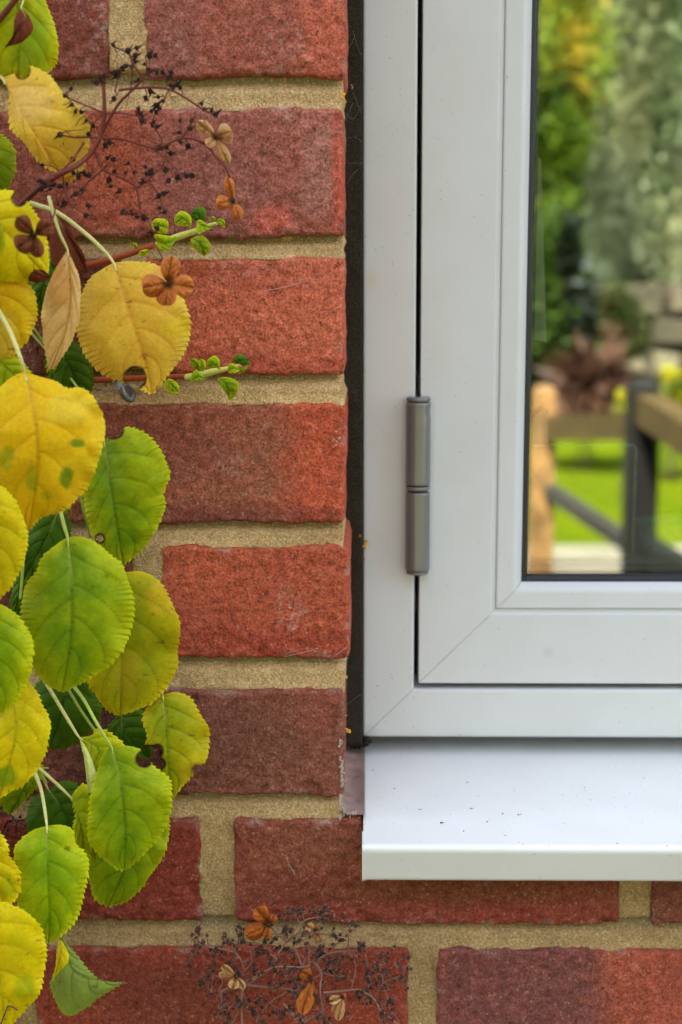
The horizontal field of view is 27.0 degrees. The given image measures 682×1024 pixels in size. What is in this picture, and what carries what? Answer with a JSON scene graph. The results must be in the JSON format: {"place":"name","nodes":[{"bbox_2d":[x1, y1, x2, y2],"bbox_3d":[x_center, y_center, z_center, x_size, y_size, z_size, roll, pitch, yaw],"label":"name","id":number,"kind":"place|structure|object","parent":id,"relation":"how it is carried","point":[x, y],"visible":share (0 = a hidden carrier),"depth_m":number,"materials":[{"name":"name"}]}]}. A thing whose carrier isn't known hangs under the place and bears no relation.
{"place":"outdoors","nodes":[
{"label":"outdoors","id":0,"kind":"place"},
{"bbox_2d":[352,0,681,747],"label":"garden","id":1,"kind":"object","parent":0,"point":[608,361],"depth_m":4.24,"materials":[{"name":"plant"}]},
{"bbox_2d":[634,515,681,553],"bbox_3d":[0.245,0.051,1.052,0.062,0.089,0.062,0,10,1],"label":"lawn","id":2,"kind":"structure","parent":1,"relation":"on","point":[658,534],"depth_m":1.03,"materials":[{"name":"plant"}]},
{"label":"flower bed","id":3,"kind":"structure","parent":0,"visible":0},
{"bbox_2d":[0,0,681,1023],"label":"brick wall","id":4,"kind":"structure","parent":3,"relation":"on","point":[244,556],"depth_m":0.76,"materials":[{"name":"red brick"}]},
{"bbox_2d":[0,0,250,1023],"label":"climbing hydrangea","id":5,"kind":"object","parent":4,"relation":"attached to","point":[88,630],"visible":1,"depth_m":0.69,"materials":[{"name":"green plant"}]},
{"bbox_2d":[115,381,135,402],"bbox_3d":[-0.111,-0.064,0.734,0.010,0.014,0.017,-2,10,-11],"label":"vine eye","id":6,"kind":"object","parent":4,"relation":"attached to","point":[127,393],"visible":0.76,"depth_m":0.73,"materials":[{"name":"silver metal"}]},
{"bbox_2d":[93,381,121,391],"bbox_3d":[-0.120,-0.064,0.729,0.018,0.006,0.009,0,10,1],"label":"tie wire","id":7,"kind":"object","parent":6,"relation":"attached to","point":[108,390],"visible":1,"depth_m":0.73,"materials":[{"name":"metal"}]},
{"bbox_2d":[172,902,413,1023],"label":"dried flower head","id":8,"kind":"object","parent":4,"relation":"attached to","point":[307,1001],"visible":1,"depth_m":0.76},
{"bbox_2d":[259,31,418,874],"bbox_3d":[0.009,-0.038,0.777,0.038,0.470,0.120,7,12,36],"label":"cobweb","id":9,"kind":"object","parent":4,"relation":"attached to","point":[418,384],"visible":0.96,"depth_m":0.76,"materials":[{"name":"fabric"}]},
{"bbox_2d":[338,739,356,820],"bbox_3d":[0.004,0.145,0.771,0.010,0.047,0.001,0,10,1],"label":"sealant shred","id":10,"kind":"object","parent":4,"relation":"on","point":[342,782],"visible":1,"depth_m":0.77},
{"bbox_2d":[343,0,362,746],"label":"foam strip","id":11,"kind":"object","parent":4,"relation":"attached to","point":[353,370],"visible":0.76,"depth_m":0.81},
{"bbox_2d":[343,747,364,814],"bbox_3d":[0.007,0.153,0.819,0.012,0.010,0.089,0,10,1],"label":"sealant bead","id":12,"kind":"object","parent":4,"relation":"on","point":[353,796],"visible":0.94,"depth_m":0.82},
{"bbox_2d":[362,736,681,880],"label":"window sill","id":13,"kind":"structure","parent":4,"relation":"attached to","point":[511,778],"depth_m":0.79,"materials":[{"name":"white plastic"}]},
{"bbox_2d":[350,736,372,749],"bbox_3d":[0.011,0.137,0.854,0.016,0.013,0.006,0,10,1],"label":"crumbled foam","id":14,"kind":"object","parent":13,"relation":"on","point":[365,742],"visible":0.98,"depth_m":0.85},
{"bbox_2d":[191,31,661,1020],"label":"dirt specks","id":15,"kind":"object","parent":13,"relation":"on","point":[345,675],"visible":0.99,"depth_m":0.78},
{"bbox_2d":[363,0,681,736],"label":"window","id":16,"kind":"structure","parent":4,"relation":"attached to","point":[451,96],"depth_m":0.82,"materials":[{"name":"white plastic"}]}
]}

